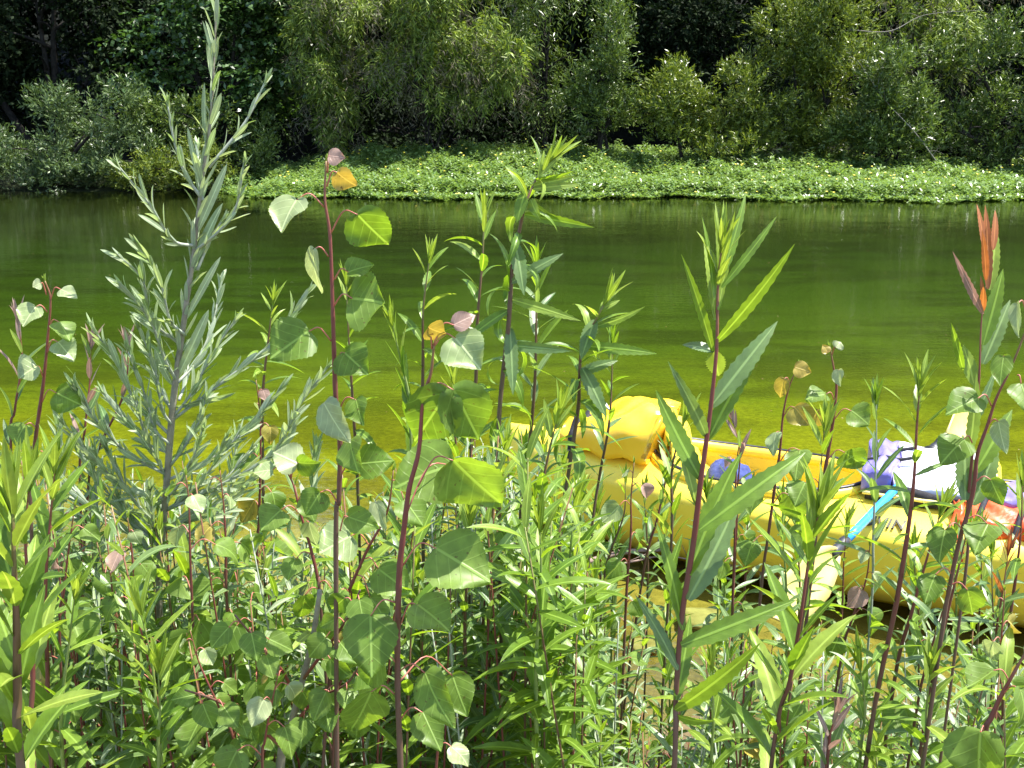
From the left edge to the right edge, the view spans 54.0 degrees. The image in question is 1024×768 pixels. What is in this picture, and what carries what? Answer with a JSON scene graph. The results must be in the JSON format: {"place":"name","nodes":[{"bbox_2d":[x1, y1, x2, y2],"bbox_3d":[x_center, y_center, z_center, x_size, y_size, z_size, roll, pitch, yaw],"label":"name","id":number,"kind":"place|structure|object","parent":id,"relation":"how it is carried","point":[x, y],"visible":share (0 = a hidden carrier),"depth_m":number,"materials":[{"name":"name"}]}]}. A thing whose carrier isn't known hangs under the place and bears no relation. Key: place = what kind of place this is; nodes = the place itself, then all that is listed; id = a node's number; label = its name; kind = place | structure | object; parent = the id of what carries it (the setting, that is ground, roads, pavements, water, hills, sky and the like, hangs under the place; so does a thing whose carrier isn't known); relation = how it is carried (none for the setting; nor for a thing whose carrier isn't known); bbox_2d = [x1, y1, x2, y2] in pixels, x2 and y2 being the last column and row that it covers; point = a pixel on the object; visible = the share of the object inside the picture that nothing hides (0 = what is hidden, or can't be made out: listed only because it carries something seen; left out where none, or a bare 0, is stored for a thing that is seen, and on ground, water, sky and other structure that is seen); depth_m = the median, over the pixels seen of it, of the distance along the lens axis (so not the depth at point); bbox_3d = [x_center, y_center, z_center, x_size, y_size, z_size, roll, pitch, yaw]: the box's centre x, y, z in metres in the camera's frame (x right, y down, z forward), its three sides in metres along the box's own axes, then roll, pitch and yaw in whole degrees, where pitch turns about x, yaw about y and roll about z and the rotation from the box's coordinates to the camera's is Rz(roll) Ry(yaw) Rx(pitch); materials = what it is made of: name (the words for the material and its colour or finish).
{"place":"outdoors","nodes":[
{"label":"outdoors","id":0,"kind":"place"},
{"bbox_2d":[0,0,1023,767],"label":"ground","id":1,"kind":"structure","parent":0,"point":[884,310],"depth_m":12.28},
{"bbox_2d":[6,273,81,599],"bbox_3d":[-0.750,0.607,1.725,0.202,1.604,0.046,3,16,11],"label":"cottonwood sapling","id":2,"kind":"object","parent":1,"relation":"on","point":[65,398],"visible":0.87,"depth_m":1.53,"materials":[{"name":"green plant"}]},
{"bbox_2d":[0,0,88,127],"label":"tall tree","id":3,"kind":"object","parent":1,"relation":"on","point":[33,21],"visible":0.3,"depth_m":28.79,"materials":[{"name":"green plant"}]},
{"bbox_2d":[0,426,89,767],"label":"mulefat shoot","id":4,"kind":"object","parent":1,"relation":"on","point":[29,455],"visible":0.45,"depth_m":1.29,"materials":[{"name":"green plant"}]},
{"bbox_2d":[23,496,101,767],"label":"cottonwood sapling","id":5,"kind":"object","parent":1,"relation":"on","point":[90,533],"visible":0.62,"depth_m":1.48,"materials":[{"name":"green plant"}]},
{"bbox_2d":[0,431,125,767],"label":"mulefat shoot","id":6,"kind":"object","parent":1,"relation":"on","point":[19,646],"visible":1,"depth_m":1.06,"materials":[{"name":"green plant"}]},
{"bbox_2d":[22,425,109,767],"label":"mulefat shoot","id":7,"kind":"object","parent":1,"relation":"on","point":[43,517],"visible":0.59,"depth_m":1.43,"materials":[{"name":"green plant"}]},
{"bbox_2d":[13,552,126,767],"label":"mulefat shoot","id":8,"kind":"object","parent":1,"relation":"on","point":[73,738],"visible":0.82,"depth_m":1.42,"materials":[{"name":"green plant"}]},
{"bbox_2d":[0,0,157,161],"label":"broadleaf tree","id":9,"kind":"object","parent":1,"relation":"on","point":[7,35],"visible":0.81,"depth_m":27.19,"materials":[{"name":"green plant"}]},
{"bbox_2d":[52,324,108,751],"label":"willow shoot","id":10,"kind":"object","parent":1,"relation":"on","point":[93,395],"visible":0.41,"depth_m":1.83,"materials":[{"name":"green plant"}]},
{"bbox_2d":[0,67,174,192],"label":"willow shrub","id":11,"kind":"object","parent":1,"relation":"on","point":[73,166],"visible":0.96,"depth_m":22.63,"materials":[{"name":"green plant"}]},
{"bbox_2d":[101,508,192,767],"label":"cottonwood sapling","id":12,"kind":"object","parent":1,"relation":"on","point":[114,558],"visible":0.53,"depth_m":1.55,"materials":[{"name":"green plant"}]},
{"bbox_2d":[111,564,207,767],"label":"mulefat shoot","id":13,"kind":"object","parent":1,"relation":"on","point":[137,605],"visible":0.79,"depth_m":1.40,"materials":[{"name":"green plant"}]},
{"bbox_2d":[116,629,203,767],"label":"mulefat shoot","id":14,"kind":"object","parent":1,"relation":"on","point":[160,666],"visible":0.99,"depth_m":1.38,"materials":[{"name":"green plant"}]},
{"bbox_2d":[32,0,289,100],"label":"tall tree","id":15,"kind":"object","parent":1,"relation":"on","point":[136,12],"visible":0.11,"depth_m":29.13,"materials":[{"name":"green plant"}]},
{"bbox_2d":[96,133,242,191],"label":"willow shrub","id":16,"kind":"object","parent":1,"relation":"on","point":[145,167],"visible":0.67,"depth_m":22.48,"materials":[{"name":"green plant"}]},
{"bbox_2d":[52,0,331,701],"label":"silver leaved shrub","id":17,"kind":"object","parent":1,"relation":"on","point":[161,361],"visible":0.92,"depth_m":1.65,"materials":[{"name":"green plant"}]},
{"bbox_2d":[164,466,237,766],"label":"cottonwood sapling","id":18,"kind":"object","parent":1,"relation":"on","point":[223,547],"visible":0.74,"depth_m":1.49,"materials":[{"name":"green plant"}]},
{"bbox_2d":[116,83,287,178],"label":"willow shrub","id":19,"kind":"object","parent":1,"relation":"on","point":[256,152],"visible":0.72,"depth_m":23.66,"materials":[{"name":"green plant"}]},
{"bbox_2d":[84,0,330,163],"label":"thicket","id":20,"kind":"object","parent":1,"relation":"on","point":[221,51],"visible":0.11,"depth_m":27.55,"materials":[{"name":"green plant"}]},
{"bbox_2d":[174,623,275,767],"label":"cottonwood sapling","id":21,"kind":"object","parent":1,"relation":"on","point":[189,733],"visible":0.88,"depth_m":1.41,"materials":[{"name":"green plant"}]},
{"bbox_2d":[190,462,263,750],"bbox_3d":[-0.448,0.754,1.718,0.121,1.312,0.080,-8,18,-26],"label":"cottonwood sapling","id":22,"kind":"object","parent":1,"relation":"on","point":[201,586],"visible":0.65,"depth_m":1.60,"materials":[{"name":"green plant"}]},
{"bbox_2d":[88,0,371,170],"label":"broadleaf tree","id":23,"kind":"object","parent":1,"relation":"on","point":[241,93],"visible":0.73,"depth_m":24.61,"materials":[{"name":"green plant"}]},
{"bbox_2d":[213,657,303,767],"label":"cottonwood sapling","id":24,"kind":"object","parent":1,"relation":"on","point":[288,737],"visible":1,"depth_m":1.37,"materials":[{"name":"green plant"}]},
{"bbox_2d":[231,374,295,767],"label":"cottonwood sapling","id":25,"kind":"object","parent":1,"relation":"on","point":[278,498],"visible":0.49,"depth_m":1.82,"materials":[{"name":"green plant"}]},
{"bbox_2d":[236,279,301,615],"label":"mulefat shoot","id":26,"kind":"object","parent":1,"relation":"on","point":[275,295],"visible":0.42,"depth_m":2.02,"materials":[{"name":"green plant"}]},
{"bbox_2d":[171,589,381,767],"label":"sapling","id":27,"kind":"object","parent":1,"relation":"on","point":[317,704],"visible":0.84,"depth_m":1.37,"materials":[{"name":"green plant"}]},
{"bbox_2d":[254,442,340,765],"bbox_3d":[-0.305,0.740,1.597,0.122,1.358,0.054,2,16,6],"label":"cottonwood sapling","id":28,"kind":"object","parent":1,"relation":"on","point":[290,458],"visible":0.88,"depth_m":1.44,"materials":[{"name":"green plant"}]},
{"bbox_2d":[274,0,380,170],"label":"giant cane","id":29,"kind":"object","parent":1,"relation":"on","point":[330,90],"visible":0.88,"depth_m":23.84,"materials":[{"name":"green plant"}]},
{"bbox_2d":[269,148,393,767],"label":"cottonwood sapling","id":30,"kind":"object","parent":1,"relation":"on","point":[291,338],"visible":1,"depth_m":1.24,"materials":[{"name":"green plant"}]},
{"bbox_2d":[312,256,388,760],"bbox_3d":[-0.321,0.549,2.136,0.157,1.649,0.154,0,16,0],"label":"mulefat shoot","id":31,"kind":"object","parent":1,"relation":"on","point":[365,435],"visible":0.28,"depth_m":1.98,"materials":[{"name":"green plant"}]},
{"bbox_2d":[319,461,426,767],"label":"cottonwood sapling","id":32,"kind":"object","parent":1,"relation":"on","point":[383,580],"visible":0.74,"depth_m":1.40,"materials":[{"name":"green plant"}]},
{"bbox_2d":[383,295,427,767],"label":"mulefat shoot","id":33,"kind":"object","parent":1,"relation":"on","point":[406,395],"visible":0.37,"depth_m":1.88,"materials":[{"name":"green plant"}]},
{"bbox_2d":[270,0,543,172],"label":"willow tree","id":34,"kind":"object","parent":1,"relation":"on","point":[426,39],"visible":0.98,"depth_m":23.42,"materials":[{"name":"green plant"}]},
{"bbox_2d":[339,311,504,767],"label":"cottonwood sapling","id":35,"kind":"object","parent":1,"relation":"on","point":[431,470],"visible":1,"depth_m":1.19,"materials":[{"name":"green plant"}]},
{"bbox_2d":[388,234,455,705],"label":"mulefat shoot","id":36,"kind":"object","parent":1,"relation":"on","point":[410,323],"visible":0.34,"depth_m":1.95,"materials":[{"name":"green plant"}]},
{"bbox_2d":[305,35,595,159],"bbox_3d":[-1.666,-7.704,27.479,8.092,3.456,3.486,0,16,0],"label":"thicket","id":37,"kind":"object","parent":1,"relation":"on","point":[502,120],"visible":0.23,"depth_m":27.12,"materials":[{"name":"green plant"}]},
{"bbox_2d":[429,504,502,767],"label":"mulefat shoot","id":38,"kind":"object","parent":1,"relation":"on","point":[468,513],"visible":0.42,"depth_m":1.68,"materials":[{"name":"green plant"}]},
{"bbox_2d":[431,188,519,759],"bbox_3d":[-0.076,0.483,2.108,0.190,1.768,0.170,0,16,0],"label":"mulefat shoot","id":39,"kind":"object","parent":1,"relation":"on","point":[482,211],"visible":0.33,"depth_m":1.92,"materials":[{"name":"green plant"}]},
{"bbox_2d":[347,110,616,162],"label":"understory bush","id":40,"kind":"object","parent":1,"relation":"on","point":[446,140],"visible":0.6,"depth_m":26.54,"materials":[{"name":"green plant"}]},
{"bbox_2d":[456,415,536,767],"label":"mulefat shoot","id":41,"kind":"object","parent":1,"relation":"on","point":[515,508],"visible":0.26,"depth_m":1.74,"materials":[{"name":"green plant"}]},
{"bbox_2d":[0,407,1023,767],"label":"mulefat undergrowth","id":42,"kind":"object","parent":1,"relation":"on","point":[552,637],"visible":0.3,"depth_m":1.61,"materials":[{"name":"green plant"}]},
{"bbox_2d":[0,420,1023,767],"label":"willow undergrowth","id":43,"kind":"object","parent":1,"relation":"on","point":[488,594],"visible":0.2,"depth_m":1.68,"materials":[{"name":"green plant"}]},
{"bbox_2d":[0,529,1023,767],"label":"cottonwood undergrowth","id":44,"kind":"object","parent":1,"relation":"on","point":[249,692],"visible":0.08,"depth_m":1.69,"materials":[{"name":"green plant"}]},
{"bbox_2d":[0,437,1023,767],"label":"silvery undergrowth","id":45,"kind":"object","parent":1,"relation":"on","point":[848,721],"visible":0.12,"depth_m":1.77,"materials":[{"name":"green plant"}]},
{"bbox_2d":[495,236,567,681],"bbox_3d":[0.019,0.516,2.171,0.197,1.664,0.163,7,17,22],"label":"willow shoot","id":46,"kind":"object","parent":1,"relation":"on","point":[532,316],"visible":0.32,"depth_m":2.01,"materials":[{"name":"green plant"}]},
{"bbox_2d":[472,128,593,766],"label":"mulefat shoot","id":47,"kind":"object","parent":1,"relation":"on","point":[518,266],"visible":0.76,"depth_m":1.76,"materials":[{"name":"green plant"}]},
{"bbox_2d":[470,481,602,767],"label":"mulefat shoot","id":48,"kind":"object","parent":1,"relation":"on","point":[536,673],"visible":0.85,"depth_m":1.50,"materials":[{"name":"green plant"}]},
{"bbox_2d":[498,379,587,751],"bbox_3d":[0.038,0.663,1.852,0.172,1.393,0.166,-6,17,-22],"label":"mulefat shoot","id":49,"kind":"object","parent":1,"relation":"on","point":[564,398],"visible":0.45,"depth_m":1.69,"materials":[{"name":"green plant"}]},
{"bbox_2d":[433,0,668,96],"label":"tall tree","id":50,"kind":"object","parent":1,"relation":"on","point":[564,34],"visible":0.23,"depth_m":28.79,"materials":[{"name":"green plant"}]},
{"bbox_2d":[477,0,642,169],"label":"willow tree","id":51,"kind":"object","parent":1,"relation":"on","point":[540,99],"visible":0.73,"depth_m":24.52,"materials":[{"name":"green plant"}]},
{"bbox_2d":[539,466,620,766],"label":"mulefat shoot","id":52,"kind":"object","parent":1,"relation":"on","point":[579,488],"visible":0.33,"depth_m":1.74,"materials":[{"name":"green plant"}]},
{"bbox_2d":[529,268,655,734],"bbox_3d":[0.122,0.571,2.079,0.302,1.639,0.184,0,16,0],"label":"mulefat shoot","id":53,"kind":"object","parent":1,"relation":"on","point":[596,407],"visible":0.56,"depth_m":1.90,"materials":[{"name":"green plant"}]},
{"bbox_2d":[547,0,653,173],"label":"willow shrub","id":54,"kind":"object","parent":1,"relation":"on","point":[598,93],"visible":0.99,"depth_m":23.65,"materials":[{"name":"green plant"}]},
{"bbox_2d":[572,318,636,735],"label":"willow shoot","id":55,"kind":"object","parent":1,"relation":"on","point":[613,338],"visible":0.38,"depth_m":2.21,"materials":[{"name":"green plant"}]},
{"bbox_2d":[601,456,654,766],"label":"cottonwood sapling","id":56,"kind":"object","parent":1,"relation":"on","point":[614,508],"visible":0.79,"depth_m":1.92,"materials":[{"name":"green plant"}]},
{"bbox_2d":[619,471,675,764],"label":"willow shoot","id":57,"kind":"object","parent":1,"relation":"on","point":[646,536],"visible":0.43,"depth_m":2.96,"materials":[{"name":"green plant"}]},
{"bbox_2d":[619,435,678,758],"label":"willow shoot","id":58,"kind":"object","parent":1,"relation":"on","point":[651,529],"visible":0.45,"depth_m":2.50,"materials":[{"name":"green plant"}]},
{"bbox_2d":[517,0,820,100],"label":"tall tree","id":59,"kind":"object","parent":1,"relation":"on","point":[646,49],"visible":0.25,"depth_m":28.60,"materials":[{"name":"green plant"}]},
{"bbox_2d":[639,393,706,767],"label":"mulefat shoot","id":60,"kind":"object","parent":1,"relation":"on","point":[667,474],"visible":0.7,"depth_m":2.07,"materials":[{"name":"green plant"}]},
{"bbox_2d":[581,0,825,165],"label":"thicket","id":61,"kind":"object","parent":1,"relation":"on","point":[695,17],"visible":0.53,"depth_m":26.55,"materials":[{"name":"green plant"}]},
{"bbox_2d":[627,49,785,171],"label":"willow shrub","id":62,"kind":"object","parent":1,"relation":"on","point":[671,100],"visible":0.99,"depth_m":23.24,"materials":[{"name":"green plant"}]},
{"bbox_2d":[672,642,755,767],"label":"mulefat shoot","id":63,"kind":"object","parent":1,"relation":"on","point":[715,703],"visible":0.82,"depth_m":1.50,"materials":[{"name":"green plant"}]},
{"bbox_2d":[635,193,804,767],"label":"mulefat shoot","id":64,"kind":"object","parent":1,"relation":"on","point":[713,527],"visible":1,"depth_m":1.17,"materials":[{"name":"green plant"}]},
{"bbox_2d":[736,360,811,767],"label":"cottonwood sapling","id":65,"kind":"object","parent":1,"relation":"on","point":[748,552],"visible":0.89,"depth_m":1.84,"materials":[{"name":"green plant"}]},
{"bbox_2d":[718,452,856,767],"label":"mulefat shoot","id":66,"kind":"object","parent":1,"relation":"on","point":[805,652],"visible":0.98,"depth_m":1.30,"materials":[{"name":"green plant"}]},
{"bbox_2d":[754,478,821,732],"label":"willow shoot","id":67,"kind":"object","parent":1,"relation":"on","point":[780,569],"visible":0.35,"depth_m":2.63,"materials":[{"name":"green plant"}]},
{"bbox_2d":[760,391,856,767],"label":"mulefat shoot","id":68,"kind":"object","parent":1,"relation":"on","point":[827,414],"visible":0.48,"depth_m":1.65,"materials":[{"name":"green plant"}]},
{"bbox_2d":[732,0,898,160],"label":"willow tree","id":69,"kind":"object","parent":1,"relation":"on","point":[819,56],"visible":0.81,"depth_m":23.51,"materials":[{"name":"green plant"}]},
{"bbox_2d":[785,340,870,701],"bbox_3d":[0.563,0.626,1.926,0.145,1.451,0.053,0,16,0],"label":"cottonwood sapling","id":70,"kind":"object","parent":1,"relation":"on","point":[858,415],"visible":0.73,"depth_m":1.78,"materials":[{"name":"green plant"}]},
{"bbox_2d":[802,675,856,767],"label":"willow shoot","id":71,"kind":"object","parent":1,"relation":"on","point":[831,743],"visible":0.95,"depth_m":1.38,"materials":[{"name":"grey plant"}]},
{"bbox_2d":[808,500,867,763],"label":"willow shoot","id":72,"kind":"object","parent":1,"relation":"on","point":[840,596],"visible":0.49,"depth_m":2.64,"materials":[{"name":"green plant"}]},
{"bbox_2d":[809,541,882,760],"bbox_3d":[0.639,0.808,1.981,0.111,1.079,0.080,4,16,13],"label":"cottonwood sapling","id":73,"kind":"object","parent":1,"relation":"on","point":[858,597],"visible":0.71,"depth_m":1.89,"materials":[{"name":"green plant"}]},
{"bbox_2d":[727,0,965,82],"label":"tall tree","id":74,"kind":"object","parent":1,"relation":"on","point":[871,18],"visible":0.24,"depth_m":29.10,"materials":[{"name":"green plant"}]},
{"bbox_2d":[834,374,904,767],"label":"willow shoot","id":75,"kind":"object","parent":1,"relation":"on","point":[875,390],"visible":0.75,"depth_m":1.83,"materials":[{"name":"green plant"}]},
{"bbox_2d":[798,33,952,172],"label":"willow shrub","id":76,"kind":"object","parent":1,"relation":"on","point":[873,134],"visible":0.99,"depth_m":22.82,"materials":[{"name":"green plant"}]},
{"bbox_2d":[828,626,923,767],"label":"mulefat shoot","id":77,"kind":"object","parent":1,"relation":"on","point":[859,700],"visible":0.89,"depth_m":1.49,"materials":[{"name":"green plant"}]},
{"bbox_2d":[832,350,963,767],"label":"mulefat shoot","id":78,"kind":"object","parent":1,"relation":"on","point":[900,486],"visible":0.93,"depth_m":1.42,"materials":[{"name":"green plant"}]},
{"bbox_2d":[847,479,966,764],"bbox_3d":[0.679,0.751,1.823,0.186,1.232,0.170,-13,21,-39],"label":"mulefat shoot","id":79,"kind":"object","parent":1,"relation":"on","point":[913,618],"visible":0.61,"depth_m":1.71,"materials":[{"name":"green plant"}]},
{"bbox_2d":[881,523,950,741],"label":"willow shoot","id":80,"kind":"object","parent":1,"relation":"on","point":[914,539],"visible":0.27,"depth_m":2.65,"materials":[{"name":"green plant"}]},
{"bbox_2d":[870,581,971,767],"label":"cottonwood sapling","id":81,"kind":"object","parent":1,"relation":"on","point":[912,650],"visible":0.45,"depth_m":1.70,"materials":[{"name":"green plant"}]},
{"bbox_2d":[888,630,954,767],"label":"mulefat shoot","id":82,"kind":"object","parent":1,"relation":"on","point":[931,658],"visible":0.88,"depth_m":1.43,"materials":[{"name":"green plant"}]},
{"bbox_2d":[850,0,1023,158],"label":"willow tree","id":83,"kind":"object","parent":1,"relation":"on","point":[938,21],"visible":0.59,"depth_m":24.60,"materials":[{"name":"green plant"}]},
{"bbox_2d":[874,503,1000,767],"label":"willow shoot","id":84,"kind":"object","parent":1,"relation":"on","point":[928,612],"visible":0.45,"depth_m":1.63,"materials":[{"name":"green plant"}]},
{"bbox_2d":[865,0,1023,163],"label":"thicket","id":85,"kind":"object","parent":1,"relation":"on","point":[1001,64],"visible":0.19,"depth_m":26.55,"materials":[{"name":"green plant"}]},
{"bbox_2d":[915,3,1023,171],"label":"willow tree","id":86,"kind":"object","parent":1,"relation":"on","point":[1007,151],"visible":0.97,"depth_m":23.56,"materials":[{"name":"green plant"}]},
{"bbox_2d":[917,300,1023,767],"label":"cottonwood sapling","id":87,"kind":"object","parent":1,"relation":"on","point":[980,536],"visible":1,"depth_m":1.32,"materials":[{"name":"green plant"}]},
{"bbox_2d":[938,205,1011,762],"bbox_3d":[0.627,0.559,1.517,0.163,1.640,0.058,-12,20,-36],"label":"willow shoot","id":88,"kind":"object","parent":1,"relation":"on","point":[994,322],"visible":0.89,"depth_m":1.34,"materials":[{"name":"green plant"}]},
{"bbox_2d":[942,653,1023,767],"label":"cottonwood sapling","id":89,"kind":"object","parent":1,"relation":"on","point":[967,747],"visible":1,"depth_m":1.19,"materials":[{"name":"green plant"}]},
{"bbox_2d":[964,450,1023,732],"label":"mulefat shoot","id":90,"kind":"object","parent":1,"relation":"on","point":[1018,493],"visible":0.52,"depth_m":1.63,"materials":[{"name":"green plant"}]},
{"bbox_2d":[968,582,1023,743],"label":"cottonwood sapling","id":91,"kind":"object","parent":1,"relation":"on","point":[992,650],"visible":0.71,"depth_m":1.51,"materials":[{"name":"green plant"}]},
{"bbox_2d":[974,526,1023,744],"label":"willow shoot","id":92,"kind":"object","parent":1,"relation":"on","point":[999,590],"visible":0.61,"depth_m":1.61,"materials":[{"name":"green plant"}]},
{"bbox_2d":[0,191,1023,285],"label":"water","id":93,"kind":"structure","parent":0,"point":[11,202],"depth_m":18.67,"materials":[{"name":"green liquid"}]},
{"bbox_2d":[219,136,1023,203],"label":"water primrose mat","id":94,"kind":"object","parent":93,"relation":"on","point":[792,180],"visible":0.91,"depth_m":22.20,"materials":[{"name":"green plant"}]},
{"bbox_2d":[508,416,1023,627],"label":"kayak","id":95,"kind":"object","parent":93,"relation":"on","point":[759,458],"visible":0.3,"depth_m":4.27,"materials":[{"name":"yellow plastic"}]},
{"bbox_2d":[560,396,680,464],"bbox_3d":[0.523,0.192,4.749,0.530,0.284,0.420,7,17,23],"label":"dry bag","id":96,"kind":"object","parent":95,"relation":"on","point":[641,420],"visible":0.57,"depth_m":4.57,"materials":[{"name":"yellow plastic"}]},
{"bbox_2d":[771,412,968,621],"bbox_3d":[1.574,0.445,4.114,0.094,0.439,2.001,14,21,40],"label":"paddle","id":97,"kind":"object","parent":95,"relation":"on","point":[957,427],"visible":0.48,"depth_m":3.70,"materials":[{"name":"yellow plastic"}]},
{"bbox_2d":[860,438,974,513],"bbox_3d":[1.742,0.379,4.237,0.484,0.189,0.402,7,17,23],"label":"life jacket","id":98,"kind":"object","parent":95,"relation":"on","point":[901,465],"visible":0.56,"depth_m":4.18,"materials":[{"name":"white fabric"}]},
{"bbox_2d":[949,481,1023,561],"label":"life jacket","id":99,"kind":"object","parent":95,"relation":"in","point":[1007,512],"visible":0.3,"depth_m":3.94,"materials":[{"name":"fabric"}]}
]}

